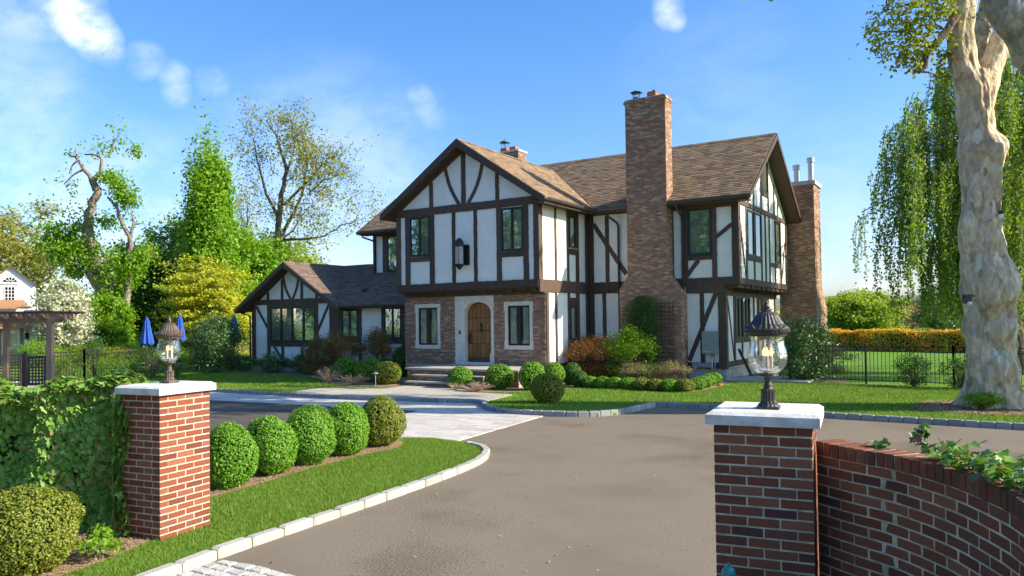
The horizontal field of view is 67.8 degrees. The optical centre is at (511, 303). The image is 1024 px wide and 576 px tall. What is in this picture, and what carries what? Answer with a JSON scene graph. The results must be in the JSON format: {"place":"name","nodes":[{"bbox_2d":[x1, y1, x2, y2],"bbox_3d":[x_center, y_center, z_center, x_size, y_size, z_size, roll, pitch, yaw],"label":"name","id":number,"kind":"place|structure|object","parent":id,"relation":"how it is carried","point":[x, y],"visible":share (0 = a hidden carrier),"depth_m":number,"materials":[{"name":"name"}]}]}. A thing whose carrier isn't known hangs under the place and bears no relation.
{"place":"outdoors","nodes":[
{"label":"outdoors","id":0,"kind":"place"},
{"bbox_2d":[30,369,371,391],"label":"grass","id":1,"kind":"structure","parent":0,"point":[253,382],"depth_m":29.01,"materials":[{"name":"green plant"}]},
{"bbox_2d":[55,436,489,575],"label":"lawn","id":2,"kind":"structure","parent":0,"point":[227,528],"depth_m":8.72,"materials":[{"name":"green plant"}]},
{"bbox_2d":[0,368,149,537],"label":"ivy wall","id":3,"kind":"structure","parent":2,"relation":"on","point":[64,434],"depth_m":7.93,"materials":[{"name":"green plant"}]},
{"bbox_2d":[31,531,148,575],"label":"planting bed","id":4,"kind":"object","parent":2,"relation":"on","point":[87,559],"visible":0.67,"depth_m":7.04,"materials":[{"name":"soil"}]},
{"bbox_2d":[0,483,86,575],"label":"boxwood","id":5,"kind":"object","parent":4,"relation":"on","point":[39,528],"visible":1,"depth_m":6.45,"materials":[{"name":"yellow plant"}]},
{"bbox_2d":[75,522,125,558],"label":"ivy tuft","id":6,"kind":"object","parent":4,"relation":"on","point":[104,534],"visible":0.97,"depth_m":6.92,"materials":[{"name":"green plant"}]},
{"bbox_2d":[210,440,402,497],"bbox_3d":[-3.212,2.433,11.464,1.500,0.001,5.300,-2,-2,32],"label":"planting bed","id":7,"kind":"object","parent":2,"relation":"on","point":[395,444],"visible":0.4,"depth_m":11.22,"materials":[{"name":"soil"}]},
{"bbox_2d":[210,421,259,489],"bbox_3d":[-3.716,1.982,10.023,0.797,0.862,0.746,-2,-2,32],"label":"boxwood","id":8,"kind":"object","parent":7,"relation":"on","point":[234,457],"visible":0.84,"depth_m":9.80,"materials":[{"name":"green plant"}]},
{"bbox_2d":[246,415,298,475],"bbox_3d":[-3.451,1.996,10.874,0.824,0.860,0.753,-2,-2,32],"label":"boxwood","id":9,"kind":"object","parent":7,"relation":"on","point":[275,438],"visible":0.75,"depth_m":10.64,"materials":[{"name":"green plant"}]},
{"bbox_2d":[286,403,336,464],"bbox_3d":[-3.094,1.984,11.648,0.835,0.907,0.878,-2,-2,32],"label":"boxwood","id":10,"kind":"object","parent":7,"relation":"on","point":[313,428],"visible":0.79,"depth_m":11.39,"materials":[{"name":"green plant"}]},
{"bbox_2d":[328,400,369,455],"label":"boxwood","id":11,"kind":"object","parent":7,"relation":"on","point":[351,424],"visible":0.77,"depth_m":12.18,"materials":[{"name":"green plant"}]},
{"bbox_2d":[362,394,406,446],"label":"boxwood","id":12,"kind":"object","parent":7,"relation":"on","point":[387,420],"visible":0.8,"depth_m":13.02,"materials":[{"name":"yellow plant"}]},
{"bbox_2d":[135,441,489,575],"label":"kerb","id":13,"kind":"structure","parent":2,"relation":"on","point":[204,557],"depth_m":8.17,"materials":[{"name":"stone"}]},
{"bbox_2d":[223,93,394,264],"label":"tall airy tree","id":14,"kind":"object","parent":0,"point":[278,213],"visible":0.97,"depth_m":55.25,"materials":[{"name":"green plant"}]},
{"bbox_2d":[293,385,511,400],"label":"front walk","id":15,"kind":"structure","parent":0,"point":[422,391],"depth_m":23.09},
{"bbox_2d":[0,328,1023,428],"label":"lawn","id":16,"kind":"structure","parent":0,"point":[877,373],"depth_m":25.26,"materials":[{"name":"green plant"}]},
{"bbox_2d":[0,265,40,364],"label":"white house","id":17,"kind":"structure","parent":16,"relation":"on","point":[16,287],"depth_m":44.28,"materials":[{"name":"paint"}]},
{"bbox_2d":[14,337,62,366],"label":"shrub","id":18,"kind":"object","parent":16,"relation":"on","point":[35,347],"visible":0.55,"depth_m":39.67,"materials":[{"name":"green plant"}]},
{"bbox_2d":[0,192,81,304],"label":"yellow green tree","id":19,"kind":"object","parent":16,"relation":"on","point":[16,256],"visible":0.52,"depth_m":60.89,"materials":[{"name":"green plant"}]},
{"bbox_2d":[0,311,84,380],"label":"pergola","id":20,"kind":"object","parent":16,"relation":"on","point":[49,318],"visible":0.94,"depth_m":24.95,"materials":[{"name":"brown wood"}]},
{"bbox_2d":[0,355,21,385],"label":"lattice screen","id":21,"kind":"object","parent":20,"relation":"attached to","point":[19,380],"visible":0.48,"depth_m":25.81,"materials":[{"name":"brown wood"}]},
{"bbox_2d":[26,356,45,385],"bbox_3d":[-15.620,2.193,25.014,0.620,0.974,0.060,-1,-1,0],"label":"lattice screen","id":22,"kind":"object","parent":20,"relation":"attached to","point":[28,370],"visible":0.95,"depth_m":25.00,"materials":[{"name":"brown wood"}]},
{"bbox_2d":[24,274,102,362],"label":"blossom tree","id":23,"kind":"object","parent":16,"relation":"on","point":[68,332],"visible":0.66,"depth_m":42.49,"materials":[{"name":"white plant"}]},
{"bbox_2d":[55,354,92,379],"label":"shrub","id":24,"kind":"object","parent":16,"relation":"on","point":[72,373],"visible":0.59,"depth_m":29.39,"materials":[{"name":"green plant"}]},
{"bbox_2d":[16,115,169,307],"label":"gnarled tree","id":25,"kind":"object","parent":16,"relation":"on","point":[68,247],"visible":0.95,"depth_m":47.35,"materials":[{"name":"green plant"}]},
{"bbox_2d":[75,328,114,376],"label":"shrub","id":26,"kind":"object","parent":16,"relation":"on","point":[99,347],"visible":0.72,"depth_m":30.42,"materials":[{"name":"green plant"}]},
{"bbox_2d":[24,345,197,382],"bbox_3d":[-16.055,2.409,31.516,0.097,1.340,10.014,-1,-1,11],"label":"iron fence","id":27,"kind":"object","parent":16,"relation":"on","point":[96,354],"visible":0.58,"depth_m":29.58,"materials":[{"name":"black metal"}]},
{"bbox_2d":[91,352,133,374],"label":"shrub","id":28,"kind":"object","parent":16,"relation":"on","point":[118,365],"visible":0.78,"depth_m":29.78,"materials":[{"name":"green plant"}]},
{"bbox_2d":[82,287,144,360],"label":"round green tree","id":29,"kind":"object","parent":16,"relation":"on","point":[115,316],"visible":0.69,"depth_m":45.37,"materials":[{"name":"green plant"}]},
{"bbox_2d":[41,329,185,359],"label":"garden hedge","id":30,"kind":"object","parent":16,"relation":"on","point":[156,340],"visible":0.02,"depth_m":50.42,"materials":[{"name":"green plant"}]},
{"bbox_2d":[85,228,186,346],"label":"green tree","id":31,"kind":"object","parent":16,"relation":"on","point":[150,291],"visible":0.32,"depth_m":50.49,"materials":[{"name":"green plant"}]},
{"bbox_2d":[139,317,153,368],"bbox_3d":[-18.216,1.968,38.012,0.674,2.650,0.674,-1,-1,23],"label":"garden umbrella","id":32,"kind":"object","parent":16,"relation":"on","point":[146,338],"visible":0.88,"depth_m":37.90,"materials":[{"name":"blue fabric"}]},
{"bbox_2d":[133,344,174,378],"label":"shrub","id":33,"kind":"object","parent":16,"relation":"on","point":[153,371],"visible":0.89,"depth_m":30.85,"materials":[{"name":"green plant"}]},
{"bbox_2d":[129,203,189,330],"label":"green tree","id":34,"kind":"object","parent":16,"relation":"on","point":[173,233],"visible":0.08,"depth_m":58.87,"materials":[{"name":"green plant"}]},
{"bbox_2d":[158,342,193,376],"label":"shrub","id":35,"kind":"object","parent":16,"relation":"on","point":[177,353],"visible":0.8,"depth_m":31.45,"materials":[{"name":"green plant"}]},
{"bbox_2d":[143,244,261,364],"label":"golden tree","id":36,"kind":"object","parent":16,"relation":"on","point":[224,299],"visible":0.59,"depth_m":42.32,"materials":[{"name":"yellow plant"}]},
{"bbox_2d":[173,91,248,351],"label":"spire tree","id":37,"kind":"object","parent":16,"relation":"on","point":[211,225],"visible":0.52,"depth_m":49.20,"materials":[{"name":"green plant"}]},
{"bbox_2d":[186,307,247,372],"bbox_3d":[-13.331,1.619,34.412,2.742,3.055,2.685,-1,-1,-7],"label":"holly","id":38,"kind":"object","parent":16,"relation":"on","point":[229,333],"visible":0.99,"depth_m":34.09,"materials":[{"name":"green plant"}]},
{"bbox_2d":[184,214,293,344],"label":"green tree","id":39,"kind":"object","parent":16,"relation":"on","point":[263,259],"visible":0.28,"depth_m":52.17,"materials":[{"name":"green plant"}]},
{"bbox_2d":[233,170,267,236],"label":"tree","id":40,"kind":"object","parent":16,"relation":"on","point":[242,201],"visible":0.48,"depth_m":60.16,"materials":[{"name":"green plant"}]},
{"bbox_2d":[254,225,328,279],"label":"green tree","id":41,"kind":"object","parent":16,"relation":"on","point":[293,257],"visible":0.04,"depth_m":57.88,"materials":[{"name":"green plant"}]},
{"bbox_2d":[233,370,407,386],"bbox_3d":[-8.510,2.931,30.483,13.335,0.001,4.119,-2,-2,37],"label":"planting bed","id":42,"kind":"object","parent":16,"relation":"on","point":[401,381],"visible":0.4,"depth_m":28.33,"materials":[{"name":"soil"}]},
{"bbox_2d":[225,353,257,370],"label":"rhododendron","id":43,"kind":"object","parent":42,"relation":"on","point":[239,358],"visible":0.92,"depth_m":34.56,"materials":[{"name":"green plant"}]},
{"bbox_2d":[253,350,292,372],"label":"rhododendron","id":44,"kind":"object","parent":42,"relation":"on","point":[270,364],"visible":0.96,"depth_m":33.31,"materials":[{"name":"green plant"}]},
{"bbox_2d":[298,333,332,374],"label":"maple shrub","id":45,"kind":"object","parent":42,"relation":"on","point":[310,354],"visible":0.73,"depth_m":31.45,"materials":[{"name":"brown plant"}]},
{"bbox_2d":[313,329,364,374],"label":"maple shrub","id":46,"kind":"object","parent":42,"relation":"on","point":[331,345],"visible":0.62,"depth_m":30.79,"materials":[{"name":"brown plant"}]},
{"bbox_2d":[332,357,357,379],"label":"boxwood","id":47,"kind":"object","parent":42,"relation":"on","point":[347,365],"visible":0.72,"depth_m":28.44,"materials":[{"name":"green plant"}]},
{"bbox_2d":[354,357,380,381],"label":"boxwood","id":48,"kind":"object","parent":42,"relation":"on","point":[366,367],"visible":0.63,"depth_m":27.34,"materials":[{"name":"green plant"}]},
{"bbox_2d":[354,323,395,360],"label":"maple shrub","id":49,"kind":"object","parent":42,"relation":"on","point":[377,346],"visible":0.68,"depth_m":30.14,"materials":[{"name":"brown plant"}]},
{"bbox_2d":[373,361,401,384],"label":"boxwood","id":50,"kind":"object","parent":42,"relation":"on","point":[389,372],"visible":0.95,"depth_m":26.17,"materials":[{"name":"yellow plant"}]},
{"bbox_2d":[391,346,410,376],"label":"boxwood","id":51,"kind":"object","parent":16,"relation":"on","point":[398,357],"visible":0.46,"depth_m":29.90,"materials":[{"name":"green plant"}]},
{"bbox_2d":[447,366,472,387],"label":"boxwood","id":52,"kind":"object","parent":16,"relation":"on","point":[460,375],"visible":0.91,"depth_m":24.43,"materials":[{"name":"green plant"}]},
{"bbox_2d":[405,364,543,387],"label":"front steps","id":53,"kind":"structure","parent":16,"relation":"on","point":[432,375],"depth_m":25.68,"materials":[{"name":"stone"}]},
{"bbox_2d":[234,89,827,379],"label":"tudor house","id":54,"kind":"structure","parent":16,"relation":"on","point":[722,238],"depth_m":28.03,"materials":[{"name":"paint"}]},
{"bbox_2d":[270,306,314,341],"bbox_3d":[-9.931,0.929,34.496,2.920,1.600,0.100,-2,-2,32],"label":"window","id":55,"kind":"structure","parent":54,"relation":"in","point":[302,317],"depth_m":34.35,"materials":[{"name":"clear glass"}]},
{"bbox_2d":[340,309,358,338],"bbox_3d":[-6.937,0.839,32.626,1.040,1.300,0.100,-2,-2,32],"label":"window","id":56,"kind":"structure","parent":54,"relation":"in","point":[348,318],"depth_m":32.58,"materials":[{"name":"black glass"}]},
{"bbox_2d":[387,235,396,271],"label":"window","id":57,"kind":"structure","parent":54,"relation":"in","point":[391,240],"depth_m":34.41,"materials":[{"name":"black glass"}]},
{"bbox_2d":[383,307,400,339],"bbox_3d":[-4.894,0.804,31.350,0.940,1.340,0.100,-2,-2,32],"label":"window","id":58,"kind":"structure","parent":54,"relation":"in","point":[392,316],"depth_m":31.30,"materials":[{"name":"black glass"}]},
{"bbox_2d":[409,216,429,256],"bbox_3d":[-3.463,-2.526,28.694,0.950,1.480,0.100,-2,-2,32],"label":"window","id":59,"kind":"structure","parent":54,"relation":"in","point":[419,218],"depth_m":28.66,"materials":[{"name":"black glass"}]},
{"bbox_2d":[419,308,437,344],"bbox_3d":[-3.159,0.854,29.027,0.920,1.410,0.100,-2,-2,32],"label":"window","id":60,"kind":"structure","parent":54,"relation":"in","point":[428,335],"depth_m":29.00,"materials":[{"name":"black glass"}]},
{"bbox_2d":[454,238,469,269],"bbox_3d":[-1.830,-1.795,27.408,0.346,1.180,0.536,-3,-3,62],"label":"wall lantern","id":61,"kind":"object","parent":54,"relation":"attached to","point":[462,254],"depth_m":27.27,"materials":[{"name":"black metal"}]},
{"bbox_2d":[468,302,490,361],"bbox_3d":[-1.147,1.024,27.917,1.240,2.250,0.166,-2,-2,32],"label":"door","id":62,"kind":"structure","parent":54,"relation":"in","point":[479,314],"depth_m":27.97,"materials":[{"name":"brown wood"}]},
{"bbox_2d":[501,206,522,251],"bbox_3d":[0.018,-2.599,26.519,0.900,1.520,0.100,-2,-2,32],"label":"window","id":63,"kind":"structure","parent":54,"relation":"in","point":[520,207],"depth_m":26.48,"materials":[{"name":"black glass"}]},
{"bbox_2d":[508,305,529,345],"bbox_3d":[0.275,0.762,26.882,0.900,1.410,0.100,-2,-2,32],"label":"window","id":64,"kind":"structure","parent":54,"relation":"in","point":[518,316],"depth_m":26.85,"materials":[{"name":"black glass"}]},
{"bbox_2d":[687,208,711,255],"bbox_3d":[6.628,-2.544,26.885,0.880,1.700,0.105,-2,-2,32],"label":"window","id":65,"kind":"structure","parent":54,"relation":"in","point":[688,211],"depth_m":26.87,"materials":[{"name":"black glass"}]},
{"bbox_2d":[702,331,717,353],"bbox_3d":[6.877,1.346,26.522,0.470,0.780,0.259,-2,-2,32],"label":"meter box","id":66,"kind":"object","parent":54,"relation":"attached to","point":[709,342],"visible":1,"depth_m":26.41,"materials":[{"name":"white paint"}]},
{"bbox_2d":[702,332,713,352],"bbox_3d":[6.803,1.345,26.428,0.425,0.740,0.014,-2,-2,32],"label":"door","id":67,"kind":"structure","parent":66,"relation":"in","point":[707,337],"depth_m":26.42,"materials":[{"name":"grey metal"}]},
{"bbox_2d":[735,296,743,337],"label":"window","id":68,"kind":"structure","parent":54,"relation":"in","point":[737,307],"depth_m":27.62,"materials":[{"name":"clear glass"}]},
{"bbox_2d":[774,221,780,263],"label":"window","id":69,"kind":"structure","parent":54,"relation":"in","point":[777,226],"depth_m":31.09,"materials":[{"name":"clear glass"}]},
{"bbox_2d":[530,373,564,402],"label":"boxwood","id":70,"kind":"object","parent":16,"relation":"on","point":[546,387],"visible":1,"depth_m":19.58,"materials":[{"name":"green plant"}]},
{"bbox_2d":[119,383,1023,429],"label":"kerb","id":71,"kind":"structure","parent":16,"relation":"on","point":[484,404],"depth_m":17.77,"materials":[{"name":"grey stone"}]},
{"bbox_2d":[461,377,729,391],"bbox_3d":[2.866,2.660,24.822,7.250,0.001,7.300,-2,-2,32],"label":"planting bed","id":72,"kind":"object","parent":16,"relation":"on","point":[522,389],"visible":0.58,"depth_m":23.74,"materials":[{"name":"soil"}]},
{"bbox_2d":[484,364,513,388],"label":"boxwood","id":73,"kind":"object","parent":72,"relation":"on","point":[499,376],"visible":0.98,"depth_m":23.82,"materials":[{"name":"green plant"}]},
{"bbox_2d":[518,362,545,389],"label":"boxwood","id":74,"kind":"object","parent":72,"relation":"on","point":[528,373],"visible":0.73,"depth_m":23.30,"materials":[{"name":"green plant"}]},
{"bbox_2d":[562,333,624,377],"bbox_3d":[2.839,1.859,27.125,2.536,1.768,2.150,-2,-2,32],"label":"maple shrub","id":75,"kind":"object","parent":72,"relation":"on","point":[578,348],"visible":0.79,"depth_m":26.81,"materials":[{"name":"red plant"}]},
{"bbox_2d":[597,324,661,378],"bbox_3d":[4.102,1.723,26.728,2.431,2.068,2.066,-2,-2,32],"label":"green shrub","id":76,"kind":"object","parent":72,"relation":"on","point":[626,349],"visible":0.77,"depth_m":26.46,"materials":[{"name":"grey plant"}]},
{"bbox_2d":[616,359,660,379],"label":"azalea","id":77,"kind":"object","parent":72,"relation":"on","point":[627,368],"visible":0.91,"depth_m":25.67,"materials":[{"name":"green plant"}]},
{"bbox_2d":[634,302,675,378],"bbox_3d":[5.033,1.315,26.979,1.540,2.750,0.045,-2,-2,32],"label":"trellis","id":78,"kind":"object","parent":72,"relation":"on","point":[665,340],"visible":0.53,"depth_m":26.77,"materials":[{"name":"brown wood"}]},
{"bbox_2d":[621,295,661,362],"bbox_3d":[4.592,1.198,27.038,1.474,3.000,0.616,-2,-2,32],"label":"climbing vine","id":79,"kind":"object","parent":78,"relation":"attached to","point":[643,321],"visible":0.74,"depth_m":26.96,"materials":[{"name":"green plant"}]},
{"bbox_2d":[647,357,693,380],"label":"azalea","id":80,"kind":"object","parent":72,"relation":"on","point":[671,367],"visible":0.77,"depth_m":25.48,"materials":[{"name":"green plant"}]},
{"bbox_2d":[725,376,817,382],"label":"walkway","id":81,"kind":"structure","parent":16,"relation":"on","point":[753,379],"depth_m":25.81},
{"bbox_2d":[779,376,847,382],"bbox_3d":[10.307,2.600,26.305,2.700,0.001,2.400,-2,-2,32],"label":"planting bed","id":82,"kind":"object","parent":16,"relation":"on","point":[831,380],"visible":0.4,"depth_m":25.66,"materials":[{"name":"soil"}]},
{"bbox_2d":[756,311,845,380],"bbox_3d":[9.771,1.423,25.755,2.446,2.484,2.582,0,-1,-27],"label":"rhododendron","id":83,"kind":"object","parent":82,"relation":"on","point":[812,334],"visible":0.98,"depth_m":25.36,"materials":[{"name":"green plant"}]},
{"bbox_2d":[802,343,862,372],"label":"rhododendron","id":84,"kind":"object","parent":16,"relation":"on","point":[839,369],"visible":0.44,"depth_m":29.27,"materials":[{"name":"green plant"}]},
{"bbox_2d":[825,282,915,332],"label":"round lime tree","id":85,"kind":"object","parent":16,"relation":"on","point":[856,310],"visible":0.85,"depth_m":91.75,"materials":[{"name":"green plant"}]},
{"bbox_2d":[828,327,965,351],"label":"photinia hedge","id":86,"kind":"object","parent":16,"relation":"on","point":[893,337],"visible":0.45,"depth_m":46.97,"materials":[{"name":"orange plant"}]},
{"bbox_2d":[788,343,1023,386],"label":"iron fence","id":87,"kind":"object","parent":16,"relation":"on","point":[865,346],"visible":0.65,"depth_m":23.96,"materials":[{"name":"black metal"}]},
{"bbox_2d":[889,350,937,386],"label":"shrub","id":88,"kind":"object","parent":16,"relation":"on","point":[916,364],"visible":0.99,"depth_m":23.02,"materials":[{"name":"green plant"}]},
{"bbox_2d":[899,285,961,330],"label":"tree","id":89,"kind":"object","parent":16,"relation":"on","point":[935,322],"visible":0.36,"depth_m":84.58,"materials":[{"name":"green plant"}]},
{"bbox_2d":[850,54,1023,374],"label":"weeping tree","id":90,"kind":"object","parent":16,"relation":"on","point":[942,176],"visible":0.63,"depth_m":25.73,"materials":[{"name":"green plant"}]},
{"bbox_2d":[936,353,965,388],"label":"shrub","id":91,"kind":"object","parent":16,"relation":"on","point":[957,366],"visible":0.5,"depth_m":22.13,"materials":[{"name":"green plant"}]},
{"bbox_2d":[909,400,1023,415],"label":"planting bed","id":92,"kind":"object","parent":16,"relation":"on","point":[974,410],"visible":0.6,"depth_m":17.17,"materials":[{"name":"brown wood"}]},
{"bbox_2d":[743,0,1023,409],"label":"plane tree","id":93,"kind":"object","parent":92,"relation":"on","point":[976,53],"visible":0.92,"depth_m":17.44,"materials":[{"name":"beige plant"}]},
{"bbox_2d":[960,388,1009,409],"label":"ivy tuft","id":94,"kind":"object","parent":92,"relation":"on","point":[981,400],"visible":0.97,"depth_m":17.16,"materials":[{"name":"green plant"}]},
{"bbox_2d":[980,0,1023,76],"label":"plane tree","id":95,"kind":"object","parent":16,"relation":"on","point":[1005,18],"visible":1,"depth_m":16.07,"materials":[{"name":"grey plant"}]},
{"bbox_2d":[0,0,1023,298],"label":"sky","id":96,"kind":"structure","parent":0,"point":[552,80],"materials":[{"name":"blue"}]},
{"bbox_2d":[213,407,1023,575],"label":"driveway","id":97,"kind":"structure","parent":0,"point":[639,462],"depth_m":8.86,"materials":[{"name":"grey asphalt"}]},
{"bbox_2d":[115,380,215,539],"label":"gate pillar","id":98,"kind":"structure","parent":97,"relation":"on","point":[166,477],"depth_m":7.74,"materials":[{"name":"red brick"}]},
{"bbox_2d":[154,316,183,382],"bbox_3d":[-3.634,0.481,8.078,0.292,0.713,0.292,-1,-1,24],"label":"pillar lantern","id":99,"kind":"object","parent":98,"relation":"on","point":[169,329],"visible":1,"depth_m":8.03,"materials":[{"name":"brown metal"}]},
{"bbox_2d":[171,560,294,575],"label":"cobbled apron","id":100,"kind":"object","parent":97,"relation":"on","point":[224,568],"visible":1,"depth_m":6.76,"materials":[{"name":"stone"}]},
{"bbox_2d":[13,381,542,440],"bbox_3d":[-10.568,2.844,22.913,25.680,0.020,5.730,-2,-2,32],"label":"paved band","id":101,"kind":"object","parent":97,"relation":"on","point":[456,421],"visible":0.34,"depth_m":17.69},
{"bbox_2d":[209,400,414,435],"bbox_3d":[-9.370,2.722,17.934,15.499,0.001,10.194,-1,-1,22],"label":"drive circle","id":102,"kind":"object","parent":97,"relation":"on","point":[244,414],"visible":0.12,"depth_m":19.23,"materials":[{"name":"asphalt"}]},
{"bbox_2d":[705,401,823,575],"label":"gate pillar","id":103,"kind":"structure","parent":97,"relation":"on","point":[766,495],"depth_m":5.09,"materials":[{"name":"red brick"}]},
{"bbox_2d":[744,299,790,409],"bbox_3d":[1.787,0.350,5.329,0.313,0.763,0.313,-1,-1,24],"label":"pillar lantern","id":104,"kind":"object","parent":103,"relation":"on","point":[766,322],"visible":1,"depth_m":5.28,"materials":[{"name":"brown metal"}]},
{"bbox_2d":[816,439,1023,575],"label":"curved wall","id":105,"kind":"structure","parent":97,"relation":"on","point":[889,512],"depth_m":4.54,"materials":[{"name":"red brick"}]},
{"bbox_2d":[860,422,1023,493],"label":"ivy trail","id":106,"kind":"object","parent":105,"relation":"on","point":[1003,466],"visible":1,"depth_m":4.07,"materials":[{"name":"green plant"}]},
{"bbox_2d":[226,381,1023,423],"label":"grass","id":107,"kind":"structure","parent":0,"point":[856,396],"depth_m":20.32,"materials":[{"name":"green plant"}]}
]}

